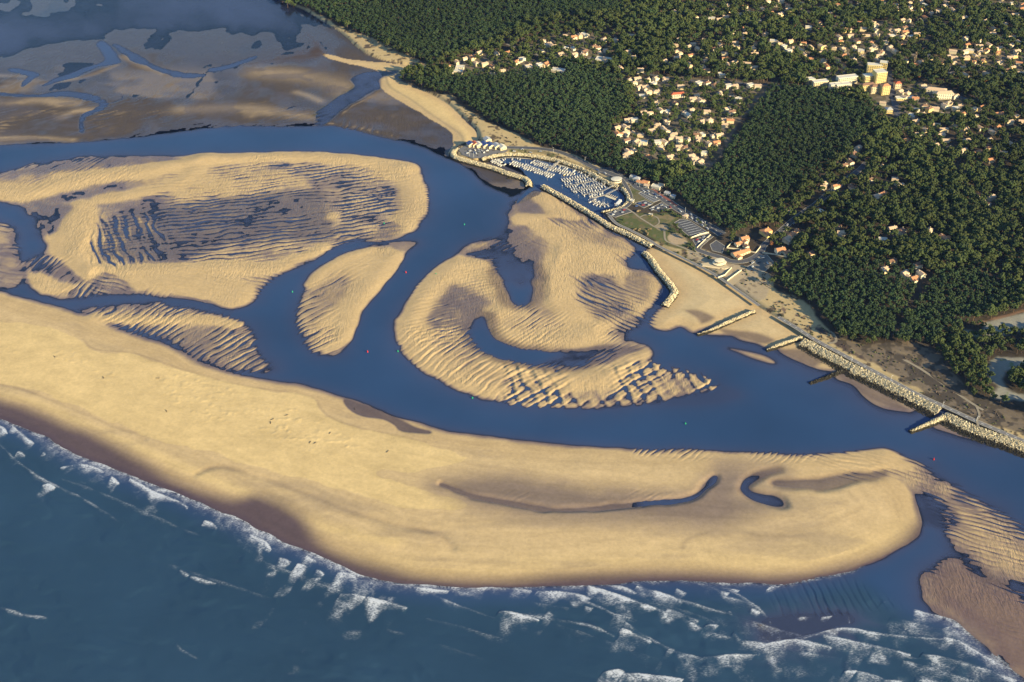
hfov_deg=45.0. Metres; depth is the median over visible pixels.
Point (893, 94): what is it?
road
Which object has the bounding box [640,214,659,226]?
path
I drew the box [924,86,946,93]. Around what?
market hall
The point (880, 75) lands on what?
apartment block
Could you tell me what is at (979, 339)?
pine tree
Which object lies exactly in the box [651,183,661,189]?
shop
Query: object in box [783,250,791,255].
house
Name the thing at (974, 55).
house
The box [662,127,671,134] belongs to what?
house
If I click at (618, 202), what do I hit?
ferry
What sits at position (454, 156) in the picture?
rock breakwater
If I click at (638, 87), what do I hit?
house
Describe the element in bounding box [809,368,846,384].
rock groyne
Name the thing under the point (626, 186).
road
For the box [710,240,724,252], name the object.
car park
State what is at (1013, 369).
pine tree
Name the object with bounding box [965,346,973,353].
pine tree
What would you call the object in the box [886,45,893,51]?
house
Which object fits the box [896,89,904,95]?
house
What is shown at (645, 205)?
car park
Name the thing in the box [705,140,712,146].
house
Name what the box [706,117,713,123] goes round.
house
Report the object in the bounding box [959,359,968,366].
pine tree
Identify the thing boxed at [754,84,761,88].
house
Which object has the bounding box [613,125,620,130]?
house
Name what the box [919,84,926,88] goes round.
house
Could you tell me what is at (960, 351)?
pine tree
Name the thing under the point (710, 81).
road
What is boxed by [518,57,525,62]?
house
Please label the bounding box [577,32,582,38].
house
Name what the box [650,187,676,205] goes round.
red pavement
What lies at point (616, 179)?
pavilion
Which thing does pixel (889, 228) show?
house
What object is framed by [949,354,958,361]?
pine tree
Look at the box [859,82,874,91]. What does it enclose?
apartment block
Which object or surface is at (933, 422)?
rock groyne
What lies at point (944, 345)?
pine tree
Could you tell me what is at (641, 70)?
house
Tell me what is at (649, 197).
car park
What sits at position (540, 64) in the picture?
house
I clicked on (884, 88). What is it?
apartment block
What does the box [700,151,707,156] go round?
house
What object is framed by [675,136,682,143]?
house
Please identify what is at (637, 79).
house
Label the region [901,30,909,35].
house
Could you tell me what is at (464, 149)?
quay yard
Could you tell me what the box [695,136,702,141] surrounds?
house
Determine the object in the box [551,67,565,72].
hall
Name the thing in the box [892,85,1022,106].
road
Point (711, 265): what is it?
terrace
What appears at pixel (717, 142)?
house
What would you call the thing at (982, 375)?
pine tree
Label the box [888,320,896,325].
pine tree
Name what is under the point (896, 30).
house
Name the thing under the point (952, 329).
pine tree
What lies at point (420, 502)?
ground
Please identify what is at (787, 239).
house
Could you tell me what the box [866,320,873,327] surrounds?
pine tree
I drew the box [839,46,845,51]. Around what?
house
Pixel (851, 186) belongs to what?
house
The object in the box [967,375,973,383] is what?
pine tree
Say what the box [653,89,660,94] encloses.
house
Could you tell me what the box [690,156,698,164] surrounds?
house
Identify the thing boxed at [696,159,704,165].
house
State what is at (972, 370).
pine tree
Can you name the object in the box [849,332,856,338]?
pine tree
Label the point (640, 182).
shop
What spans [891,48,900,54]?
house
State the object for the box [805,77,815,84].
apartment block
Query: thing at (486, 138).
boat shed
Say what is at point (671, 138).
house
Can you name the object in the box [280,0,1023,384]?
pine forest
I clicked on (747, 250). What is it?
house
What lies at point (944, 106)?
house
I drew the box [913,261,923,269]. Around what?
house
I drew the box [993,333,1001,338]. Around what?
pine tree
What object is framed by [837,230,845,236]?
house
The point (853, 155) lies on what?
house
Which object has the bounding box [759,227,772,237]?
house
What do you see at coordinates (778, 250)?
house
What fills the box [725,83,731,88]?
house
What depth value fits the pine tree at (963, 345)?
1411.40 m
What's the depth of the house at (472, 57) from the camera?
2089.11 m
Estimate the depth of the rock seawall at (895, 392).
1363.84 m
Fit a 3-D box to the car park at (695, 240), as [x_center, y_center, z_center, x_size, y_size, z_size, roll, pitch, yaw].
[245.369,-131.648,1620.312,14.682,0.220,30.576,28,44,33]
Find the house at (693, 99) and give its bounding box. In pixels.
[689,96,696,101]
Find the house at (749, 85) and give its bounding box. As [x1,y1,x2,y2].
[746,82,753,88]
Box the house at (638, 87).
[635,84,642,90]
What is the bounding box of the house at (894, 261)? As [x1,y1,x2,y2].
[889,258,897,265]
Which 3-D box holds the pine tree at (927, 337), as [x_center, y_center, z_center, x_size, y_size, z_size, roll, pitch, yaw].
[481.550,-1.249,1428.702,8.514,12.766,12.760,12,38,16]
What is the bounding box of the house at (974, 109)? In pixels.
[971,107,977,112]
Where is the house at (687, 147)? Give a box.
[682,145,689,151]
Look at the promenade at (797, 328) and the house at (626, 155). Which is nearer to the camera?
the promenade at (797, 328)
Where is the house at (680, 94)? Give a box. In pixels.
[670,91,684,98]
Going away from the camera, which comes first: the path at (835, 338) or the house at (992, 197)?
the path at (835, 338)
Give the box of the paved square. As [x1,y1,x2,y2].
[726,265,750,284]
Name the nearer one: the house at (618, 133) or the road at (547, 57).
the house at (618, 133)
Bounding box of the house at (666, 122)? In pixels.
[663,118,670,124]
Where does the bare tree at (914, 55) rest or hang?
on the ground at (420, 502)
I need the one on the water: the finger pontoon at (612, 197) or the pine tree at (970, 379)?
the finger pontoon at (612, 197)
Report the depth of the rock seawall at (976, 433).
1303.87 m
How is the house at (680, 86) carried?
on the ground at (420, 502)
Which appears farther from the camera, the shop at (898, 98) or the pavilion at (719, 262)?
the shop at (898, 98)
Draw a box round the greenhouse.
[595,56,611,62]
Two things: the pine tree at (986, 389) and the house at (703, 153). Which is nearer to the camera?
the pine tree at (986, 389)
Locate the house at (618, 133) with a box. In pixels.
[613,130,623,136]
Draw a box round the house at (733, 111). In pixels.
[728,109,735,114]
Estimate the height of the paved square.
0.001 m
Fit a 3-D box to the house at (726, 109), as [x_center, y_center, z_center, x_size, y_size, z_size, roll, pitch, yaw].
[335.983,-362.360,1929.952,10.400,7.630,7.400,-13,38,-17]
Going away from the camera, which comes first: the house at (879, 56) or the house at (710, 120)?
the house at (710, 120)
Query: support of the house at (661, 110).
on the ground at (420, 502)
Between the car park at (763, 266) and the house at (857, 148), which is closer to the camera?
the car park at (763, 266)
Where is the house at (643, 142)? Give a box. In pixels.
[640,139,647,146]
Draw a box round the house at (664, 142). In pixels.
[661,138,668,145]
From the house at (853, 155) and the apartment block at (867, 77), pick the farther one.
the apartment block at (867, 77)
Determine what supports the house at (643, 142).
on the ground at (420, 502)
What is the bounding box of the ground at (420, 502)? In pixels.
[0,0,1023,679]
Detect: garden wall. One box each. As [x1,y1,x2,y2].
[727,242,760,252]
[763,252,786,257]
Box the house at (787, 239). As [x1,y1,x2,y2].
[782,235,791,244]
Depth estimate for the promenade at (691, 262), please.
1580.83 m
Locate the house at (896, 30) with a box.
[893,28,900,34]
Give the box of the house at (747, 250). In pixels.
[743,248,750,253]
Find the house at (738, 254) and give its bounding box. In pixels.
[730,249,744,259]
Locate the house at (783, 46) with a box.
[780,44,787,49]
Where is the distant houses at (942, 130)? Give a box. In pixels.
[630,0,1023,163]
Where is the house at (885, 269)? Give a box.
[880,266,889,273]
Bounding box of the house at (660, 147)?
[656,144,664,150]
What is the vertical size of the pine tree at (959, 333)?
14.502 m
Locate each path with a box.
[625,208,711,261]
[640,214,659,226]
[828,331,836,343]
[902,359,983,410]
[975,405,980,425]
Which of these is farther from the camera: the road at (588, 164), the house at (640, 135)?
the house at (640, 135)
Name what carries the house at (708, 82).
on the ground at (420, 502)
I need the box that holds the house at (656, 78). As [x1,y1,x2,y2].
[652,75,659,80]
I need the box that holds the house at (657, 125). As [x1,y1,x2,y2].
[654,122,660,128]
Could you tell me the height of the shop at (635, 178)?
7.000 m
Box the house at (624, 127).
[621,124,630,130]
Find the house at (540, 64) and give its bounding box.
[536,62,543,67]
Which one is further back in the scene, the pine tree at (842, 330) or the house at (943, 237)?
the house at (943, 237)
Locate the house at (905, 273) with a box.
[900,269,910,279]
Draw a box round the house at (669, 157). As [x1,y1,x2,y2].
[665,154,674,160]
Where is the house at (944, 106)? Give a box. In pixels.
[941,103,950,109]
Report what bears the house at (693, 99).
on the ground at (420, 502)
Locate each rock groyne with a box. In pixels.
[696,310,755,335]
[765,336,802,351]
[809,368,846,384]
[908,412,948,433]
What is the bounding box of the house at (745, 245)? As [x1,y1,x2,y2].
[742,243,748,248]
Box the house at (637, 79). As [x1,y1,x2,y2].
[633,76,641,81]
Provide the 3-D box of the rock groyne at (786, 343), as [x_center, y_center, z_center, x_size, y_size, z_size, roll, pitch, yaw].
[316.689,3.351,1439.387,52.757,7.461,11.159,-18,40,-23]
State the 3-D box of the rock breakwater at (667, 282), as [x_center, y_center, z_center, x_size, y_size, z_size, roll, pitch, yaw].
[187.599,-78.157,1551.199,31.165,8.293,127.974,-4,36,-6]
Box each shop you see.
[633,176,640,180]
[636,180,644,185]
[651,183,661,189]
[895,95,913,100]
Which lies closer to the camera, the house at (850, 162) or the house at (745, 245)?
the house at (745, 245)
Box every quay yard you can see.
[458,145,507,158]
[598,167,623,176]
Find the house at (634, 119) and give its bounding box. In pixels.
[630,117,637,122]
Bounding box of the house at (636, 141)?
[632,138,639,146]
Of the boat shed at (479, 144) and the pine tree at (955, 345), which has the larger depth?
the boat shed at (479, 144)
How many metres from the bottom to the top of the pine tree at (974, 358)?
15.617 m
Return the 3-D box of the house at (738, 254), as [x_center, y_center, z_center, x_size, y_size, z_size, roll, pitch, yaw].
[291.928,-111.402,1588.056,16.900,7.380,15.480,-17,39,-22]
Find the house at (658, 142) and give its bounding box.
[654,139,661,145]
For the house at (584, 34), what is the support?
on the ground at (420, 502)
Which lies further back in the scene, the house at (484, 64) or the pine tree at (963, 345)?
the house at (484, 64)
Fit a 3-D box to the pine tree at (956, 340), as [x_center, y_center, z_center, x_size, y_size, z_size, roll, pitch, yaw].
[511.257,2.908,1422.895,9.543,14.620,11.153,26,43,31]
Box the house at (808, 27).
[805,25,811,29]
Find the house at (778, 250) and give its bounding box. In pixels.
[774,246,785,253]
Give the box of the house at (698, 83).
[695,80,702,86]
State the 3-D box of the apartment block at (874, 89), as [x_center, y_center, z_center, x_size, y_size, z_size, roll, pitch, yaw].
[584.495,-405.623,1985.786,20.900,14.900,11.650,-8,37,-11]
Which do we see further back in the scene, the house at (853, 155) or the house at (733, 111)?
the house at (733, 111)
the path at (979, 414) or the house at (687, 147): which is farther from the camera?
the house at (687, 147)
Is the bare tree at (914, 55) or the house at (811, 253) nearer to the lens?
the house at (811, 253)
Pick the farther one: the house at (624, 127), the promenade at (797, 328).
the house at (624, 127)
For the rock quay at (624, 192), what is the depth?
1713.51 m
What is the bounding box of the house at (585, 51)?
[581,49,588,55]
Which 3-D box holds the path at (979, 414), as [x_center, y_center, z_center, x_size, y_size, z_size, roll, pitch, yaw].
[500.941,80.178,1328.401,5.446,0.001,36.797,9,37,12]
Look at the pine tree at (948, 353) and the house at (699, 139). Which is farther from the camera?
the house at (699, 139)
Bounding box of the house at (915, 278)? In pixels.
[909,275,918,282]
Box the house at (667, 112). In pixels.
[664,109,670,115]
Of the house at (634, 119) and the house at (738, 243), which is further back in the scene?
the house at (634, 119)
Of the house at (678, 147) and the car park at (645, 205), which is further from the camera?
the house at (678, 147)
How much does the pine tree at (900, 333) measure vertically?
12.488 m
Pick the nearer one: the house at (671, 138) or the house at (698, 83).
the house at (671, 138)
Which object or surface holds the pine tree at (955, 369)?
on the ground at (420, 502)
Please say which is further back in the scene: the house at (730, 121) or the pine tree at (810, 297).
the house at (730, 121)
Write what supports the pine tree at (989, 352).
on the ground at (420, 502)
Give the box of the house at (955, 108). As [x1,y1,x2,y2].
[951,106,959,110]
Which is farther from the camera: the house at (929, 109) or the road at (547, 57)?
the road at (547, 57)
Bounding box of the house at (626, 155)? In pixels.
[623,152,630,158]
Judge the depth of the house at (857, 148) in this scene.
1819.82 m
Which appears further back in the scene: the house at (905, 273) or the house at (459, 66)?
the house at (459, 66)
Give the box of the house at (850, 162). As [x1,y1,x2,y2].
[846,158,854,165]
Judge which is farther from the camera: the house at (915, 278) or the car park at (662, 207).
the car park at (662, 207)
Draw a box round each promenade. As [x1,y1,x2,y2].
[608,215,759,305]
[777,316,1023,441]
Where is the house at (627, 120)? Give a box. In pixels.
[623,118,630,122]
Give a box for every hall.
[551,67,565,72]
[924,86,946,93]
[932,90,953,98]
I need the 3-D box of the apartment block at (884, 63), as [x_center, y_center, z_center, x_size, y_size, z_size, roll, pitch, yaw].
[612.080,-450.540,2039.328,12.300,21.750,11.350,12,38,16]
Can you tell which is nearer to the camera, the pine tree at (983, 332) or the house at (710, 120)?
the pine tree at (983, 332)
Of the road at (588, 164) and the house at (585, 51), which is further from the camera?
the house at (585, 51)
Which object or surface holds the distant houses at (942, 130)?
on the ground at (420, 502)
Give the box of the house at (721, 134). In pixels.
[715,132,723,138]
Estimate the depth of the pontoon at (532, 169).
1786.22 m
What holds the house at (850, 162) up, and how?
on the ground at (420, 502)
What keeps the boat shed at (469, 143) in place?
on the quay yard at (464, 149)
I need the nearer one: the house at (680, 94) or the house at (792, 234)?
the house at (792, 234)
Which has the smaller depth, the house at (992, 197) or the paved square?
the paved square
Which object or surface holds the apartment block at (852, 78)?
on the ground at (420, 502)
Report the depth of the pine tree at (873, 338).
1428.06 m
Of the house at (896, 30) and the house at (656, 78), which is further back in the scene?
the house at (896, 30)
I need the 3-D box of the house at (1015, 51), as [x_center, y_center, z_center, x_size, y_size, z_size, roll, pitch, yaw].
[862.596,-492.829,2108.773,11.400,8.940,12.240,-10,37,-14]
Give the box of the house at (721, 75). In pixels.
[717,72,725,77]
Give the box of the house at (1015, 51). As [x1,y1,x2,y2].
[1013,49,1020,54]
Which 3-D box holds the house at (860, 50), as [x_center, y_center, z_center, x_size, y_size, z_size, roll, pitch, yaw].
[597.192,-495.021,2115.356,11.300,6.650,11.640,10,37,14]
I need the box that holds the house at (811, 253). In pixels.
[807,250,816,257]
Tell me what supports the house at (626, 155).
on the ground at (420, 502)
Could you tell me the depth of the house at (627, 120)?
1900.19 m
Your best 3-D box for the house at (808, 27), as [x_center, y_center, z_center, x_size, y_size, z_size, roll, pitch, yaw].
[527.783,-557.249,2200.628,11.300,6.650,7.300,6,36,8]
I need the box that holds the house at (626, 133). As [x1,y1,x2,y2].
[622,130,629,136]
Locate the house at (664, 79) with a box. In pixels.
[662,77,669,81]
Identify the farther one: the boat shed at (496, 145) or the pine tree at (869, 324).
the boat shed at (496, 145)
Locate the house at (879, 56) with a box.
[874,53,882,58]
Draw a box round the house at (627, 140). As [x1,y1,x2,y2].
[622,137,630,143]
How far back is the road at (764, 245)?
1612.25 m
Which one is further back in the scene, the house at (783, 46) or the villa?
the house at (783, 46)
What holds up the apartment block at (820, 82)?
on the ground at (420, 502)
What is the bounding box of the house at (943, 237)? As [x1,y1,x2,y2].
[939,233,951,240]
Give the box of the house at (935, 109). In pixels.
[932,106,939,111]
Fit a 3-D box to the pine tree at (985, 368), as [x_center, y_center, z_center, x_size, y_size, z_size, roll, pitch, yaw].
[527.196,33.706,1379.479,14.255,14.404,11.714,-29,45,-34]
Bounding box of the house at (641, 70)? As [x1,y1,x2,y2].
[637,67,643,73]
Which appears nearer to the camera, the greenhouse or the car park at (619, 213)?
the car park at (619, 213)
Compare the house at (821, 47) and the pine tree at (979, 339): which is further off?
the house at (821, 47)
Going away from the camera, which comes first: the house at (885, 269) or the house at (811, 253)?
the house at (885, 269)
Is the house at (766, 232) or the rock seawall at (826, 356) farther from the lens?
the house at (766, 232)
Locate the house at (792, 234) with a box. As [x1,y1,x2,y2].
[787,231,796,238]
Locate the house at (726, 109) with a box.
[723,106,730,111]
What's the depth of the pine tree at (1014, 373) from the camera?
1367.84 m
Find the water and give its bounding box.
[0,0,1023,681]
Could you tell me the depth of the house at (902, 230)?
1628.34 m
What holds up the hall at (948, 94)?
on the ground at (420, 502)
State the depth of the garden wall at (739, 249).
1602.21 m
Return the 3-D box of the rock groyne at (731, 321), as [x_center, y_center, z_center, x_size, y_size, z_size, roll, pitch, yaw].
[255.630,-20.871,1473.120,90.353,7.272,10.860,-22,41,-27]
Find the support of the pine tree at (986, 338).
on the ground at (420, 502)
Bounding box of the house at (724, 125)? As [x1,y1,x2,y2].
[722,123,728,128]
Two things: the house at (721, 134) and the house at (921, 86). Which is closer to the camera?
the house at (721, 134)
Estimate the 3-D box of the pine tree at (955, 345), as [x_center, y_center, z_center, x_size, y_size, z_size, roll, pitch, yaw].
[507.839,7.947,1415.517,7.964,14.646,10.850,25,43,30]
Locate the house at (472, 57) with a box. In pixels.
[468,54,475,60]
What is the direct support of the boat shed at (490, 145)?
on the quay yard at (464, 149)
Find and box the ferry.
[615,199,621,206]
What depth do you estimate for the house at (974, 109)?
1925.01 m
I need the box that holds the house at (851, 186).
[848,183,857,189]
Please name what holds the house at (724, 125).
on the ground at (420, 502)
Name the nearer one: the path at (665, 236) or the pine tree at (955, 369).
the pine tree at (955, 369)
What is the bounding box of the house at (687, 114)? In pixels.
[684,112,691,118]
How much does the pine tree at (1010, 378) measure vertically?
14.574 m
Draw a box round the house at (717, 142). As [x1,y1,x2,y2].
[712,140,720,146]
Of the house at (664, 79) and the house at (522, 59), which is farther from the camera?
the house at (522, 59)
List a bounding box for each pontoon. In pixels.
[511,162,552,176]
[605,194,616,199]
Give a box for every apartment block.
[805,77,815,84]
[811,78,828,86]
[828,82,842,88]
[835,81,851,88]
[836,74,857,83]
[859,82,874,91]
[861,73,873,82]
[866,62,882,72]
[869,83,880,93]
[872,68,887,83]
[879,83,890,94]
[880,60,887,69]
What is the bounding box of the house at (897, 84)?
[893,81,901,88]
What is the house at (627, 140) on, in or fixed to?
on the ground at (420, 502)
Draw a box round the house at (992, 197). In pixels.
[986,194,996,200]
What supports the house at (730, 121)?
on the ground at (420, 502)
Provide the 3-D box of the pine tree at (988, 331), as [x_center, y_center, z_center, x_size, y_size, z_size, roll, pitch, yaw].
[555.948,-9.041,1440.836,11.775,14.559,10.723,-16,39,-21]
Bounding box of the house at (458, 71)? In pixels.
[452,69,462,74]
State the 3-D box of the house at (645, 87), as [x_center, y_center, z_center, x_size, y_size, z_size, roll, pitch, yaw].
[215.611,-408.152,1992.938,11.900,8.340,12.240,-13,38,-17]
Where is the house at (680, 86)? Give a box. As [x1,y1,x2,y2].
[677,84,684,89]
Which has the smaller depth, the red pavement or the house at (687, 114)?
the red pavement
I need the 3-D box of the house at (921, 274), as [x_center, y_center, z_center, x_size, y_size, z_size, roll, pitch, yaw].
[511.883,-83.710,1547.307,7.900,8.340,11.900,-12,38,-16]
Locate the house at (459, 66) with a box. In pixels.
[455,65,463,69]
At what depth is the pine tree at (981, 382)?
1358.14 m
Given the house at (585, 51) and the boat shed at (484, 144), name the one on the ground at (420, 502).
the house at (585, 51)
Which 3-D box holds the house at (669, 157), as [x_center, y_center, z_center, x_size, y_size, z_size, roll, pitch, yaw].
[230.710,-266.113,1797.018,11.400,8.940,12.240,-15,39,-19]
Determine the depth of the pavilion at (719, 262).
1568.56 m
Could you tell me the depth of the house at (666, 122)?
1891.41 m
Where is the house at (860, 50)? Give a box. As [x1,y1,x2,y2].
[858,48,864,53]
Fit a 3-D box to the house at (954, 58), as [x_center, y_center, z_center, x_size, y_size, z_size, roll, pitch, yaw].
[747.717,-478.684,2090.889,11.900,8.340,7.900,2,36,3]
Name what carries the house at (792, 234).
on the ground at (420, 502)
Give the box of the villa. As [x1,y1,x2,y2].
[884,107,892,113]
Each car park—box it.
[606,208,631,216]
[635,200,652,207]
[638,191,659,202]
[649,202,669,211]
[674,219,708,236]
[693,236,709,246]
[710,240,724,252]
[746,254,773,271]
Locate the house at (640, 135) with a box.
[637,132,643,137]
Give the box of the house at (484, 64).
[481,61,488,66]
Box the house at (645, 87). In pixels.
[642,84,649,90]
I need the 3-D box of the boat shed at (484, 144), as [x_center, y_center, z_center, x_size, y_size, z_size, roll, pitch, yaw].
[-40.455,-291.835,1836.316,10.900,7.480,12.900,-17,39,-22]
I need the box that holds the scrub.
[453,97,1023,431]
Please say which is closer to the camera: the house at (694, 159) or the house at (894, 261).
the house at (894, 261)
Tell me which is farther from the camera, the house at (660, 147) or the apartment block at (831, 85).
the apartment block at (831, 85)
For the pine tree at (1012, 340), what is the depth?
1422.09 m
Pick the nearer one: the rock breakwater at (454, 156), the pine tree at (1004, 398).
the pine tree at (1004, 398)
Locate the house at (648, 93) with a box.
[644,90,652,95]
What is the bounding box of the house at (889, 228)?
[887,225,897,231]
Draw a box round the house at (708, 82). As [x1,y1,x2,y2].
[703,80,710,85]
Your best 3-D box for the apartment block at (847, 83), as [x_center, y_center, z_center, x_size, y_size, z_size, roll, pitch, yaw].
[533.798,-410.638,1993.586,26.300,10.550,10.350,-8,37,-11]
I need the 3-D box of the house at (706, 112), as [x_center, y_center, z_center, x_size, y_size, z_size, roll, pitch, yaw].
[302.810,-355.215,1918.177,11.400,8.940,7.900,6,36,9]
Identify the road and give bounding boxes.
[506,43,595,60]
[507,146,635,184]
[615,179,632,210]
[621,71,779,85]
[630,183,725,235]
[695,161,865,262]
[887,71,899,115]
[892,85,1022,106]
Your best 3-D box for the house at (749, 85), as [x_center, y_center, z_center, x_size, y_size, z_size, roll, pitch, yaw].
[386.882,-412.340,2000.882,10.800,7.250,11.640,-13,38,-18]
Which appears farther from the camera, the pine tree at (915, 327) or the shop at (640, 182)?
the shop at (640, 182)
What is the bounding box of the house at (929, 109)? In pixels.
[925,106,932,112]
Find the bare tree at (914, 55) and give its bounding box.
[912,51,917,61]
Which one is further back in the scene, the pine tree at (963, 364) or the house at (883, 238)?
the house at (883, 238)
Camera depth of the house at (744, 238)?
1612.73 m
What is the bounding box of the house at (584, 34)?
[581,32,588,37]
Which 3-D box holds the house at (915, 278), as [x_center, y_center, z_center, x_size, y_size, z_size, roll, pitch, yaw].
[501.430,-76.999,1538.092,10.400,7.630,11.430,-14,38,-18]
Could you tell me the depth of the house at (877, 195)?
1704.19 m
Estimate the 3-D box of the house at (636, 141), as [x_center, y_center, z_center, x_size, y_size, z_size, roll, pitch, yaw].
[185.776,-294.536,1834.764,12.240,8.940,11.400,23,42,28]
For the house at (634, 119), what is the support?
on the ground at (420, 502)
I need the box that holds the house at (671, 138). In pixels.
[668,135,675,140]
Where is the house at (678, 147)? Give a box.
[675,144,682,151]
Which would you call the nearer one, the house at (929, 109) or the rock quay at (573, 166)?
the rock quay at (573, 166)
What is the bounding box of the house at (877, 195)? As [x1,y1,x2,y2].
[872,193,881,200]
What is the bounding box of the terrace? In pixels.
[700,262,729,269]
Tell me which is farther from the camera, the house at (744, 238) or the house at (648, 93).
the house at (648, 93)
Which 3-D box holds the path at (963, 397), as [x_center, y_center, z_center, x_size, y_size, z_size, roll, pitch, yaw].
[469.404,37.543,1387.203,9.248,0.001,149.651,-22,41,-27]
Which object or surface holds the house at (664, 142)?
on the ground at (420, 502)
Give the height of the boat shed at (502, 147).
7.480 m
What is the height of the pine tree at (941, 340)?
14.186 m
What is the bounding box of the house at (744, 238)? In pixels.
[739,235,749,243]
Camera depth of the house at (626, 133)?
1862.20 m
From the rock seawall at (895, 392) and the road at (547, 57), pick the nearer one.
the rock seawall at (895, 392)
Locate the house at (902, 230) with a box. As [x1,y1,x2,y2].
[898,227,906,234]
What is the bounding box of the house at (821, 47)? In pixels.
[817,43,826,49]
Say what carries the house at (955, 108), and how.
on the ground at (420, 502)
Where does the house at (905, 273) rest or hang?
on the ground at (420, 502)
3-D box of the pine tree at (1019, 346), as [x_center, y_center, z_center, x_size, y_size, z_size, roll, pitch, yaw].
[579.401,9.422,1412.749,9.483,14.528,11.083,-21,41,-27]
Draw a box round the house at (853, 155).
[850,150,857,158]
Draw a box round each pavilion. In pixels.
[611,176,621,182]
[712,258,726,265]
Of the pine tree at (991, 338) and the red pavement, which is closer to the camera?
the pine tree at (991, 338)
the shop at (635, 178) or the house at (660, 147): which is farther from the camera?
the house at (660, 147)
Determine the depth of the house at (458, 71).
2046.08 m
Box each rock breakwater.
[449,148,532,187]
[540,184,654,248]
[641,251,678,307]
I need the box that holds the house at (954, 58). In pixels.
[950,55,957,60]
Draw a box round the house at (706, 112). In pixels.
[704,109,710,114]
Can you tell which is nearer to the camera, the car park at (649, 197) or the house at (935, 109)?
the car park at (649, 197)
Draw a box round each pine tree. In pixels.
[807,295,814,302]
[836,326,846,337]
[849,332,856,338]
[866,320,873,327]
[870,335,877,342]
[883,332,889,339]
[888,314,895,320]
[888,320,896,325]
[893,330,903,338]
[903,310,910,316]
[912,324,919,332]
[925,333,931,343]
[930,335,939,345]
[937,337,944,346]
[941,343,950,349]
[943,348,952,356]
[949,326,958,332]
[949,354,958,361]
[951,342,958,352]
[951,365,959,372]
[953,330,962,338]
[953,337,960,343]
[957,348,963,355]
[959,342,966,348]
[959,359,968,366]
[959,366,966,371]
[961,333,970,338]
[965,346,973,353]
[967,368,975,376]
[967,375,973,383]
[971,354,980,364]
[975,337,983,343]
[978,329,986,336]
[978,372,986,379]
[978,380,985,388]
[979,359,987,364]
[979,364,989,373]
[981,335,988,344]
[981,385,993,395]
[982,377,991,384]
[985,329,992,334]
[985,349,993,358]
[988,335,995,343]
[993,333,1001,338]
[1000,395,1009,403]
[1008,338,1016,345]
[1008,366,1019,371]
[1008,374,1017,384]
[1009,371,1017,376]
[1014,343,1023,353]
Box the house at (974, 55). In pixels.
[971,53,980,58]
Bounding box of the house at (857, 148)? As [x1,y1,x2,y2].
[854,145,862,151]
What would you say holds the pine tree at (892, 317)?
on the ground at (420, 502)
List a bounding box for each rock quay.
[481,152,618,189]
[601,187,629,212]
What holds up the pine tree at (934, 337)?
on the ground at (420, 502)
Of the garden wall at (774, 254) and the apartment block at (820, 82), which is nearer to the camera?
the garden wall at (774, 254)
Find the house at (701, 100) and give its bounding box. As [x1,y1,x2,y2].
[697,97,705,103]
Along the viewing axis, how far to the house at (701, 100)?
1952.96 m
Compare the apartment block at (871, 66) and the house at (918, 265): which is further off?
the apartment block at (871, 66)
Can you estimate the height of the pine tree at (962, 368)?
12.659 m
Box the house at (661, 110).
[657,107,663,113]
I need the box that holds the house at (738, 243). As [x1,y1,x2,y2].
[734,241,742,246]
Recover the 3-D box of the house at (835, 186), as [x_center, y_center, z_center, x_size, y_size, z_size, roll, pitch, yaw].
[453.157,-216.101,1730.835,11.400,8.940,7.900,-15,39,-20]
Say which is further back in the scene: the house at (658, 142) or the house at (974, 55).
the house at (974, 55)
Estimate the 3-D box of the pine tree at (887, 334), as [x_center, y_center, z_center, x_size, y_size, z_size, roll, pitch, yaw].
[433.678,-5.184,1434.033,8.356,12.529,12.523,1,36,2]
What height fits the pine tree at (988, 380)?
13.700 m
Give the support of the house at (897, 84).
on the ground at (420, 502)
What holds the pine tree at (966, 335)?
on the ground at (420, 502)
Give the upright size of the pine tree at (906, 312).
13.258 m
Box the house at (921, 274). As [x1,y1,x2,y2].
[915,269,926,278]
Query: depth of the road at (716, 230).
1685.94 m
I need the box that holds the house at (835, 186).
[831,183,840,189]
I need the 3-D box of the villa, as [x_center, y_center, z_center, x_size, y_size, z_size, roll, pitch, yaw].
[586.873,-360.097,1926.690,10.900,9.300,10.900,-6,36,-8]
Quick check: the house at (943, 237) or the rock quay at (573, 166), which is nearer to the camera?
the house at (943, 237)
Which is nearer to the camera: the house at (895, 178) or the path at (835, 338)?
the path at (835, 338)
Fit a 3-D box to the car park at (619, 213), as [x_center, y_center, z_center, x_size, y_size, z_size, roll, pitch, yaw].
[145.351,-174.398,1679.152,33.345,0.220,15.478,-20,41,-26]
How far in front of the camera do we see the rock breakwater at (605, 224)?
1668.73 m
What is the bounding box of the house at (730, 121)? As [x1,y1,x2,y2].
[726,118,733,123]
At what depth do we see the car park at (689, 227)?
1645.24 m
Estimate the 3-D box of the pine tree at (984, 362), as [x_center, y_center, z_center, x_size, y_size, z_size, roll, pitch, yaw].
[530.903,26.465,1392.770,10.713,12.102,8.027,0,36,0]
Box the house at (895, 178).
[891,176,898,180]
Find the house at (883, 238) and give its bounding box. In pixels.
[878,237,887,241]
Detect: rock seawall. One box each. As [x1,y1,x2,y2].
[797,338,863,378]
[846,365,941,417]
[940,414,1023,458]
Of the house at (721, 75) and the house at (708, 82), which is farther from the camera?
the house at (721, 75)
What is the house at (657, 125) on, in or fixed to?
on the ground at (420, 502)
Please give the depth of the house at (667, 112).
1917.53 m
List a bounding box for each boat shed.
[466,140,472,146]
[475,141,481,147]
[481,141,488,147]
[483,136,491,141]
[486,141,493,148]
[493,142,499,149]
[498,143,506,150]

